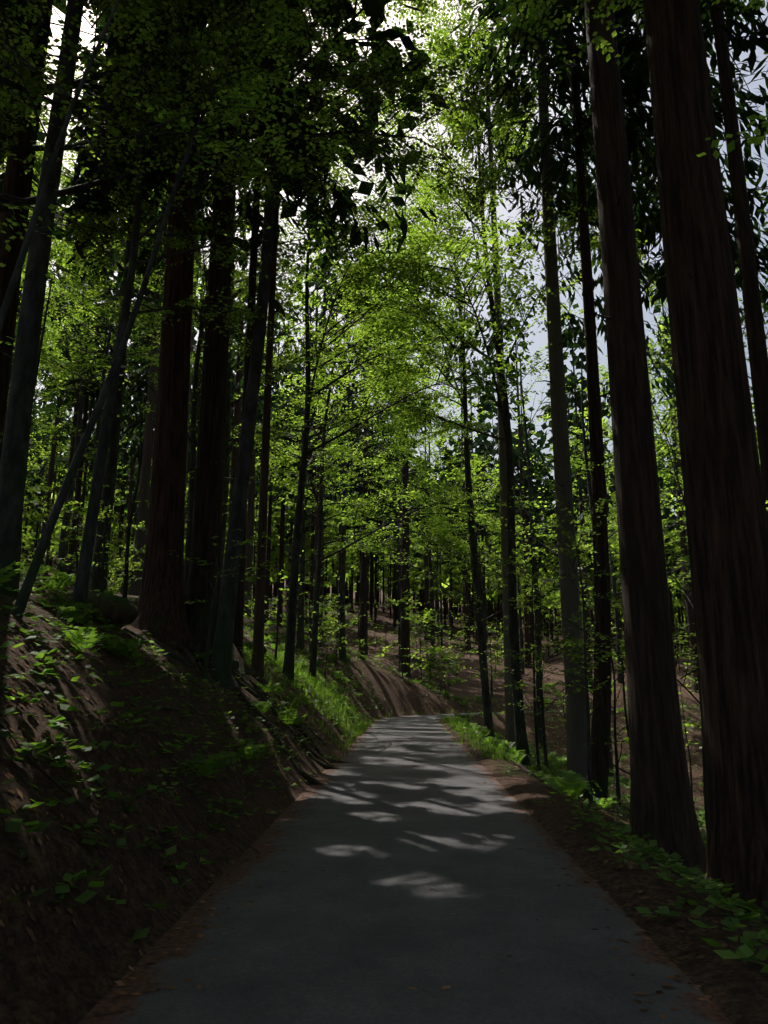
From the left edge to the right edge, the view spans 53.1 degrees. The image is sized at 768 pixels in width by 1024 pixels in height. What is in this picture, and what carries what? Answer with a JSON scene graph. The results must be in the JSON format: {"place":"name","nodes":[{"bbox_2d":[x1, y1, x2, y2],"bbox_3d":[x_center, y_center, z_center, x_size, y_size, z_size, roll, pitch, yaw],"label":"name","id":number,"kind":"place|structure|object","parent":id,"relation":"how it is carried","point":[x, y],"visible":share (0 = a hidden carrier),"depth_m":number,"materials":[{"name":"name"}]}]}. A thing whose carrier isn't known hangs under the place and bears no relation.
{"place":"outdoors","nodes":[
{"label":"outdoors","id":0,"kind":"place"},
{"bbox_2d":[0,551,767,1023],"bbox_3d":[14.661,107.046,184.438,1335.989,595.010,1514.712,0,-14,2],"label":"ground","id":1,"kind":"structure","parent":0,"point":[80,971],"depth_m":6.56,"materials":[{"name":"soil"}]},
{"bbox_2d":[2,348,81,508],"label":"beech tree","id":2,"kind":"object","parent":1,"relation":"on","point":[37,490],"visible":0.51,"depth_m":18.72,"materials":[{"name":"green plant"}]},
{"bbox_2d":[25,403,91,545],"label":"beech tree","id":3,"kind":"object","parent":1,"relation":"on","point":[48,455],"visible":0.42,"depth_m":89.02,"materials":[{"name":"green plant"}]},
{"bbox_2d":[27,334,91,574],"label":"conifer tree","id":4,"kind":"object","parent":1,"relation":"on","point":[57,454],"visible":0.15,"depth_m":97.49,"materials":[{"name":"green plant"}]},
{"bbox_2d":[6,273,113,438],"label":"beech tree","id":5,"kind":"object","parent":1,"relation":"on","point":[43,396],"visible":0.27,"depth_m":55.01,"materials":[{"name":"green plant"}]},
{"bbox_2d":[0,233,126,441],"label":"beech tree","id":6,"kind":"object","parent":1,"relation":"on","point":[43,328],"visible":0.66,"depth_m":12.08,"materials":[{"name":"green plant"}]},
{"bbox_2d":[39,262,97,573],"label":"conifer tree","id":7,"kind":"object","parent":1,"relation":"on","point":[51,470],"visible":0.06,"depth_m":77.38,"materials":[{"name":"green plant"}]},
{"bbox_2d":[22,487,143,587],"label":"beech tree","id":8,"kind":"object","parent":1,"relation":"on","point":[77,528],"visible":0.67,"depth_m":20.55,"materials":[{"name":"green plant"}]},
{"bbox_2d":[37,242,130,571],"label":"tree","id":9,"kind":"object","parent":1,"relation":"on","point":[92,394],"visible":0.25,"depth_m":63.40,"materials":[{"name":"green plant"}]},
{"bbox_2d":[44,243,133,573],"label":"conifer tree","id":10,"kind":"object","parent":1,"relation":"on","point":[72,549],"visible":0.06,"depth_m":69.03,"materials":[{"name":"green plant"}]},
{"bbox_2d":[18,207,160,576],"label":"beech tree","id":11,"kind":"object","parent":1,"relation":"on","point":[69,498],"visible":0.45,"depth_m":36.82,"materials":[{"name":"green plant"}]},
{"bbox_2d":[56,296,123,579],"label":"conifer tree","id":12,"kind":"object","parent":1,"relation":"on","point":[91,405],"visible":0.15,"depth_m":83.11,"materials":[{"name":"green plant"}]},
{"bbox_2d":[48,67,167,558],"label":"conifer tree","id":13,"kind":"object","parent":1,"relation":"on","point":[148,291],"visible":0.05,"depth_m":45.18,"materials":[{"name":"green plant"}]},
{"bbox_2d":[22,418,200,592],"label":"beech tree","id":14,"kind":"object","parent":1,"relation":"on","point":[102,577],"visible":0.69,"depth_m":14.81,"materials":[{"name":"green plant"}]},
{"bbox_2d":[92,319,149,593],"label":"conifer tree","id":15,"kind":"object","parent":1,"relation":"on","point":[129,439],"visible":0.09,"depth_m":79.54,"materials":[{"name":"brown plant"}]},
{"bbox_2d":[23,360,223,598],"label":"beech tree","id":16,"kind":"object","parent":1,"relation":"on","point":[125,583],"visible":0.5,"depth_m":16.53,"materials":[{"name":"green plant"}]},
{"bbox_2d":[0,0,253,463],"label":"conifer tree","id":17,"kind":"object","parent":1,"relation":"on","point":[15,184],"visible":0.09,"depth_m":16.51,"materials":[{"name":"green plant"}]},
{"bbox_2d":[114,344,150,590],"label":"conifer tree","id":18,"kind":"object","parent":1,"relation":"on","point":[123,477],"visible":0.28,"depth_m":100.12,"materials":[{"name":"green plant"}]},
{"bbox_2d":[0,0,270,258],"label":"beech tree","id":19,"kind":"object","parent":1,"relation":"on","point":[7,82],"visible":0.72,"depth_m":11.94,"materials":[{"name":"green plant"}]},
{"bbox_2d":[3,70,279,476],"bbox_3d":[-12.200,-7.387,32.282,15.046,22.813,15.853,0,-14,2],"label":"beech tree","id":20,"kind":"object","parent":1,"relation":"on","point":[46,358],"visible":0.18,"depth_m":31.19,"materials":[{"name":"green plant"}]},
{"bbox_2d":[101,233,199,438],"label":"conifer tree","id":21,"kind":"object","parent":1,"relation":"on","point":[138,385],"visible":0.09,"depth_m":62.41,"materials":[{"name":"green plant"}]},
{"bbox_2d":[102,232,207,595],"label":"conifer tree","id":22,"kind":"object","parent":1,"relation":"on","point":[140,534],"visible":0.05,"depth_m":48.74,"materials":[{"name":"brown plant"}]},
{"bbox_2d":[0,0,313,332],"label":"beech tree","id":23,"kind":"object","parent":1,"relation":"on","point":[10,291],"visible":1,"depth_m":7.41,"materials":[{"name":"green plant"}]},
{"bbox_2d":[56,591,266,653],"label":"mossy boulders","id":24,"kind":"object","parent":1,"relation":"on","point":[116,609],"visible":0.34,"depth_m":11.65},
{"bbox_2d":[120,296,202,470],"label":"conifer tree","id":25,"kind":"object","parent":1,"relation":"on","point":[134,452],"visible":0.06,"depth_m":67.38,"materials":[{"name":"green plant"}]},
{"bbox_2d":[117,181,206,532],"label":"conifer tree","id":26,"kind":"object","parent":1,"relation":"on","point":[192,324],"visible":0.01,"depth_m":42.02,"materials":[{"name":"brown plant"}]},
{"bbox_2d":[122,269,204,427],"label":"conifer tree","id":27,"kind":"object","parent":1,"relation":"on","point":[144,373],"visible":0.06,"depth_m":55.92,"materials":[{"name":"green plant"}]},
{"bbox_2d":[0,21,344,590],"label":"beech tree","id":28,"kind":"object","parent":1,"relation":"on","point":[111,466],"visible":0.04,"depth_m":23.23,"materials":[{"name":"grey plant"}]},
{"bbox_2d":[2,0,362,618],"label":"beech tree","id":29,"kind":"object","parent":1,"relation":"on","point":[22,599],"visible":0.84,"depth_m":9.46,"materials":[{"name":"green plant"}]},
{"bbox_2d":[33,4,336,504],"bbox_3d":[-6.311,-14.763,25.430,9.757,37.001,9.849,0,-14,2],"label":"conifer tree","id":30,"kind":"object","parent":1,"relation":"on","point":[141,255],"visible":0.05,"depth_m":24.71,"materials":[{"name":"green plant"}]},
{"bbox_2d":[0,0,425,612],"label":"beech tree","id":31,"kind":"object","parent":1,"relation":"on","point":[86,552],"visible":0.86,"depth_m":11.14,"materials":[{"name":"green plant"}]},
{"bbox_2d":[0,0,428,597],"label":"beech tree","id":32,"kind":"object","parent":1,"relation":"on","point":[16,442],"visible":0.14,"depth_m":10.58,"materials":[{"name":"grey plant"}]},
{"bbox_2d":[0,0,438,650],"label":"conifer tree","id":33,"kind":"object","parent":1,"relation":"on","point":[162,616],"visible":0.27,"depth_m":16.31,"materials":[{"name":"green plant"}]},
{"bbox_2d":[37,126,409,601],"bbox_3d":[-3.791,-4.217,21.988,8.985,15.826,10.013,0,-14,2],"label":"beech tree","id":34,"kind":"object","parent":1,"relation":"on","point":[193,403],"visible":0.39,"depth_m":21.10,"materials":[{"name":"green plant"}]},
{"bbox_2d":[0,0,448,674],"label":"conifer tree","id":35,"kind":"object","parent":1,"relation":"on","point":[208,508],"visible":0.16,"depth_m":16.99,"materials":[{"name":"green plant"}]},
{"bbox_2d":[185,523,277,679],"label":"beech tree","id":36,"kind":"object","parent":1,"relation":"on","point":[205,673],"visible":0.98,"depth_m":13.13,"materials":[{"name":"green plant"}]},
{"bbox_2d":[87,186,377,579],"bbox_3d":[-5.105,-6.644,30.851,9.406,23.533,12.905,-3,-14,11],"label":"beech tree","id":37,"kind":"object","parent":1,"relation":"on","point":[228,432],"visible":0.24,"depth_m":29.79,"materials":[{"name":"green plant"}]},
{"bbox_2d":[189,205,299,524],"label":"conifer tree","id":38,"kind":"object","parent":1,"relation":"on","point":[236,419],"visible":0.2,"depth_m":49.34,"materials":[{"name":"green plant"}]},
{"bbox_2d":[197,252,298,446],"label":"conifer tree","id":39,"kind":"object","parent":1,"relation":"on","point":[276,326],"visible":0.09,"depth_m":60.11,"materials":[{"name":"green plant"}]},
{"bbox_2d":[230,280,289,618],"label":"conifer tree","id":40,"kind":"object","parent":1,"relation":"on","point":[249,534],"visible":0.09,"depth_m":63.36,"materials":[{"name":"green plant"}]},
{"bbox_2d":[0,0,524,307],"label":"beech tree","id":41,"kind":"object","parent":1,"relation":"on","point":[375,141],"visible":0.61,"depth_m":14.46,"materials":[{"name":"green plant"}]},
{"bbox_2d":[229,317,312,623],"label":"conifer tree","id":42,"kind":"object","parent":1,"relation":"on","point":[267,570],"visible":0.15,"depth_m":76.38,"materials":[{"name":"green plant"}]},
{"bbox_2d":[215,1,366,685],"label":"conifer tree","id":43,"kind":"object","parent":1,"relation":"on","point":[257,662],"visible":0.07,"depth_m":19.05,"materials":[{"name":"brown plant"}]},
{"bbox_2d":[256,257,328,626],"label":"conifer tree","id":44,"kind":"object","parent":1,"relation":"on","point":[281,544],"visible":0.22,"depth_m":70.27,"materials":[{"name":"green plant"}]},
{"bbox_2d":[224,0,362,659],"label":"conifer tree","id":45,"kind":"object","parent":1,"relation":"on","point":[238,628],"visible":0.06,"depth_m":18.98,"materials":[{"name":"brown plant"}]},
{"bbox_2d":[269,222,354,634],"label":"conifer tree","id":46,"kind":"object","parent":1,"relation":"on","point":[282,490],"visible":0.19,"depth_m":65.19,"materials":[{"name":"green plant"}]},
{"bbox_2d":[272,219,371,638],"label":"conifer tree","id":47,"kind":"object","parent":1,"relation":"on","point":[322,315],"visible":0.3,"depth_m":57.03,"materials":[{"name":"green plant"}]},
{"bbox_2d":[234,267,432,650],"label":"beech tree","id":48,"kind":"object","parent":1,"relation":"on","point":[300,637],"visible":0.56,"depth_m":40.48,"materials":[{"name":"green plant"}]},
{"bbox_2d":[295,268,387,646],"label":"conifer tree","id":49,"kind":"object","parent":1,"relation":"on","point":[359,489],"visible":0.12,"depth_m":74.97,"materials":[{"name":"green plant"}]},
{"bbox_2d":[209,0,488,687],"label":"beech tree","id":50,"kind":"object","parent":1,"relation":"on","point":[221,658],"visible":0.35,"depth_m":15.13,"materials":[{"name":"green plant"}]},
{"bbox_2d":[236,254,462,663],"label":"beech tree","id":51,"kind":"object","parent":1,"relation":"on","point":[342,653],"visible":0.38,"depth_m":44.93,"materials":[{"name":"green plant"}]},
{"bbox_2d":[331,245,400,657],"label":"conifer tree","id":52,"kind":"object","parent":1,"relation":"on","point":[363,599],"visible":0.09,"depth_m":67.49,"materials":[{"name":"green plant"}]},
{"bbox_2d":[339,335,401,648],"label":"conifer tree","id":53,"kind":"object","parent":1,"relation":"on","point":[374,491],"visible":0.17,"depth_m":81.95,"materials":[{"name":"green plant"}]},
{"bbox_2d":[288,420,458,671],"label":"beech tree","id":54,"kind":"object","parent":1,"relation":"on","point":[398,555],"visible":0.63,"depth_m":62.59,"materials":[{"name":"green plant"}]},
{"bbox_2d":[0,560,767,972],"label":"understory plants","id":55,"kind":"object","parent":1,"relation":"on","point":[564,782],"visible":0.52,"depth_m":8.77,"materials":[{"name":"plant"}]},
{"bbox_2d":[0,579,767,1023],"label":"forest debris","id":56,"kind":"object","parent":1,"relation":"on","point":[238,683],"visible":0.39,"depth_m":7.55,"materials":[{"name":"brown plant"}]},
{"bbox_2d":[229,83,544,683],"bbox_3d":[-1.448,-4.170,26.710,8.710,20.098,15.564,5,-14,-20],"label":"beech tree","id":57,"kind":"object","parent":1,"relation":"on","point":[380,328],"visible":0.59,"depth_m":24.25,"materials":[{"name":"green plant"}]},
{"bbox_2d":[20,360,760,657],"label":"distant forest","id":58,"kind":"object","parent":1,"relation":"on","point":[378,573],"visible":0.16,"depth_m":115.84,"materials":[{"name":"green plant"}]},
{"bbox_2d":[249,250,531,679],"bbox_3d":[0.148,-2.706,32.779,10.145,19.663,15.031,0,-14,2],"label":"beech tree","id":59,"kind":"object","parent":1,"relation":"on","point":[313,653],"visible":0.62,"depth_m":31.65,"materials":[{"name":"green plant"}]},
{"bbox_2d":[364,196,452,678],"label":"conifer tree","id":60,"kind":"object","parent":1,"relation":"on","point":[405,623],"visible":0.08,"depth_m":54.77,"materials":[{"name":"green plant"}]},
{"bbox_2d":[350,365,489,668],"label":"beech tree","id":61,"kind":"object","parent":1,"relation":"on","point":[429,552],"visible":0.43,"depth_m":68.23,"materials":[{"name":"green plant"}]},
{"bbox_2d":[376,438,464,645],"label":"beech tree","id":62,"kind":"object","parent":1,"relation":"on","point":[436,567],"visible":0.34,"depth_m":79.68,"materials":[{"name":"green plant"}]},
{"bbox_2d":[340,137,506,738],"bbox_3d":[1.564,-4.088,32.991,7.083,27.241,15.302,0,-14,2],"label":"beech tree","id":63,"kind":"object","parent":1,"relation":"on","point":[485,690],"visible":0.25,"depth_m":31.41,"materials":[{"name":"green plant"}]},
{"bbox_2d":[323,292,525,667],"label":"beech tree","id":64,"kind":"object","parent":1,"relation":"on","point":[460,547],"visible":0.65,"depth_m":35.51,"materials":[{"name":"green plant"}]},
{"bbox_2d":[368,387,490,658],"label":"beech tree","id":65,"kind":"object","parent":1,"relation":"on","point":[411,534],"visible":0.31,"depth_m":73.00,"materials":[{"name":"green plant"}]},
{"bbox_2d":[409,435,453,639],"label":"conifer tree","id":66,"kind":"object","parent":1,"relation":"on","point":[426,590],"visible":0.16,"depth_m":95.02,"materials":[{"name":"green plant"}]},
{"bbox_2d":[461,368,471,650],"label":"conifer tree","id":67,"kind":"object","parent":1,"relation":"on","point":[467,619],"visible":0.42,"depth_m":84.71,"materials":[{"name":"brown plant"}]},
{"bbox_2d":[303,0,657,765],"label":"beech tree","id":68,"kind":"object","parent":1,"relation":"on","point":[419,278],"visible":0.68,"depth_m":22.89,"materials":[{"name":"green plant"}]},
{"bbox_2d":[410,454,558,623],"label":"beech tree","id":69,"kind":"object","parent":1,"relation":"on","point":[480,496],"visible":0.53,"depth_m":56.04,"materials":[{"name":"green plant"}]},
{"bbox_2d":[413,0,560,745],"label":"conifer tree","id":70,"kind":"object","parent":1,"relation":"on","point":[509,725],"visible":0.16,"depth_m":32.30,"materials":[{"name":"green plant"}]},
{"bbox_2d":[420,581,554,736],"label":"beech tree","id":71,"kind":"object","parent":1,"relation":"on","point":[506,628],"visible":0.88,"depth_m":26.92,"materials":[{"name":"green plant"}]},
{"bbox_2d":[453,303,543,686],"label":"conifer tree","id":72,"kind":"object","parent":1,"relation":"on","point":[483,452],"visible":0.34,"depth_m":63.34,"materials":[{"name":"green plant"}]},
{"bbox_2d":[444,431,578,673],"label":"beech tree","id":73,"kind":"object","parent":1,"relation":"on","point":[521,634],"visible":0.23,"depth_m":68.38,"materials":[{"name":"green plant"}]},
{"bbox_2d":[400,484,625,771],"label":"beech tree","id":74,"kind":"object","parent":1,"relation":"on","point":[535,717],"visible":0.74,"depth_m":20.09,"materials":[{"name":"green plant"}]},
{"bbox_2d":[504,292,540,667],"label":"conifer tree","id":75,"kind":"object","parent":1,"relation":"on","point":[527,639],"visible":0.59,"depth_m":76.03,"materials":[{"name":"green plant"}]},
{"bbox_2d":[467,557,593,774],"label":"beech tree","id":76,"kind":"object","parent":1,"relation":"on","point":[538,655],"visible":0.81,"depth_m":18.30,"materials":[{"name":"green plant"}]},
{"bbox_2d":[510,363,553,652],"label":"conifer tree","id":77,"kind":"object","parent":1,"relation":"on","point":[540,467],"visible":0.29,"depth_m":93.46,"materials":[{"name":"green plant"}]},
{"bbox_2d":[422,344,664,745],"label":"beech tree","id":78,"kind":"object","parent":1,"relation":"on","point":[537,621],"visible":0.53,"depth_m":42.06,"materials":[{"name":"green plant"}]},
{"bbox_2d":[442,0,657,782],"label":"conifer tree","id":79,"kind":"object","parent":1,"relation":"on","point":[576,723],"visible":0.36,"depth_m":20.92,"materials":[{"name":"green plant"}]},
{"bbox_2d":[469,13,639,363],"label":"conifer tree","id":80,"kind":"object","parent":1,"relation":"on","point":[563,147],"visible":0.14,"depth_m":29.55,"materials":[{"name":"green plant"}]},
{"bbox_2d":[437,309,690,778],"bbox_3d":[10.729,1.753,37.321,17.348,21.900,13.147,-6,-15,24],"label":"beech tree","id":81,"kind":"object","parent":1,"relation":"on","point":[528,590],"visible":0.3,"depth_m":38.65,"materials":[{"name":"green plant"}]},
{"bbox_2d":[553,369,593,652],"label":"conifer tree","id":82,"kind":"object","parent":1,"relation":"on","point":[570,417],"visible":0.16,"depth_m":101.30,"materials":[{"name":"green plant"}]},
{"bbox_2d":[539,292,617,688],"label":"conifer tree","id":83,"kind":"object","parent":1,"relation":"on","point":[567,340],"visible":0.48,"depth_m":63.98,"materials":[{"name":"green plant"}]},
{"bbox_2d":[465,0,723,805],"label":"conifer tree","id":84,"kind":"object","parent":1,"relation":"on","point":[600,729],"visible":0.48,"depth_m":19.25,"materials":[{"name":"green plant"}]},
{"bbox_2d":[522,365,679,682],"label":"beech tree","id":85,"kind":"object","parent":1,"relation":"on","point":[617,626],"visible":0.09,"depth_m":65.68,"materials":[{"name":"green plant"}]},
{"bbox_2d":[508,462,695,808],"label":"beech tree","id":86,"kind":"object","parent":1,"relation":"on","point":[589,772],"visible":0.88,"depth_m":12.96,"materials":[{"name":"green plant"}]},
{"bbox_2d":[518,365,686,613],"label":"beech tree","id":87,"kind":"object","parent":1,"relation":"on","point":[604,424],"visible":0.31,"depth_m":47.86,"materials":[{"name":"green plant"}]},
{"bbox_2d":[519,603,692,806],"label":"beech tree","id":88,"kind":"object","parent":1,"relation":"on","point":[615,741],"visible":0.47,"depth_m":18.01,"materials":[{"name":"green plant"}]},
{"bbox_2d":[465,0,752,526],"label":"conifer tree","id":89,"kind":"object","parent":1,"relation":"on","point":[619,17],"visible":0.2,"depth_m":19.88,"materials":[{"name":"green plant"}]},
{"bbox_2d":[458,0,767,134],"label":"beech tree","id":90,"kind":"object","parent":1,"relation":"on","point":[557,21],"visible":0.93,"depth_m":11.73,"materials":[{"name":"green plant"}]},
{"bbox_2d":[546,604,699,774],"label":"beech tree","id":91,"kind":"object","parent":1,"relation":"on","point":[625,712],"visible":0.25,"depth_m":18.57,"materials":[{"name":"green plant"}]},
{"bbox_2d":[485,0,767,158],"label":"beech tree","id":92,"kind":"object","parent":1,"relation":"on","point":[755,140],"visible":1,"depth_m":8.07,"materials":[{"name":"green plant"}]},
{"bbox_2d":[561,0,706,882],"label":"conifer tree","id":93,"kind":"object","parent":1,"relation":"on","point":[662,809],"visible":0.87,"depth_m":10.57,"materials":[{"name":"brown plant"}]},
{"bbox_2d":[572,407,706,831],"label":"beech tree","id":94,"kind":"object","parent":1,"relation":"on","point":[685,557],"visible":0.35,"depth_m":16.27,"materials":[{"name":"green plant"}]},
{"bbox_2d":[540,62,748,421],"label":"conifer tree","id":95,"kind":"object","parent":1,"relation":"on","point":[668,387],"visible":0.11,"depth_m":34.01,"materials":[{"name":"green plant"}]},
{"bbox_2d":[568,0,767,346],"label":"conifer tree","id":96,"kind":"object","parent":1,"relation":"on","point":[751,167],"visible":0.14,"depth_m":23.05,"materials":[{"name":"green plant"}]},
{"bbox_2d":[653,319,690,572],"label":"conifer tree","id":97,"kind":"object","parent":1,"relation":"on","point":[667,454],"visible":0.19,"depth_m":79.72,"materials":[{"name":"green plant"}]},
{"bbox_2d":[650,281,698,692],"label":"conifer tree","id":98,"kind":"object","parent":1,"relation":"on","point":[690,618],"visible":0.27,"depth_m":64.44,"materials":[{"name":"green plant"}]},
{"bbox_2d":[584,0,767,520],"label":"conifer tree","id":99,"kind":"object","parent":1,"relation":"on","point":[756,338],"visible":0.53,"depth_m":15.78,"materials":[{"name":"green plant"}]},
{"bbox_2d":[605,260,759,469],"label":"beech tree","id":100,"kind":"object","parent":1,"relation":"on","point":[665,404],"visible":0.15,"depth_m":37.58,"materials":[{"name":"green plant"}]},
{"bbox_2d":[643,0,767,914],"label":"conifer tree","id":101,"kind":"object","parent":1,"relation":"on","point":[726,520],"visible":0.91,"depth_m":8.58,"materials":[{"name":"brown plant"}]},
{"bbox_2d":[653,402,757,498],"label":"beech tree","id":102,"kind":"object","parent":1,"relation":"on","point":[664,451],"visible":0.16,"depth_m":43.85,"materials":[{"name":"green plant"}]},
{"bbox_2d":[0,0,767,515],"label":"sky","id":103,"kind":"structure","parent":0,"point":[540,340],"materials":[{"name":"white"}]},
{"bbox_2d":[78,709,731,1023],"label":"road asphalt","id":104,"kind":"structure","parent":0,"point":[307,940],"depth_m":5.10,"materials":[{"name":"asphalt"}]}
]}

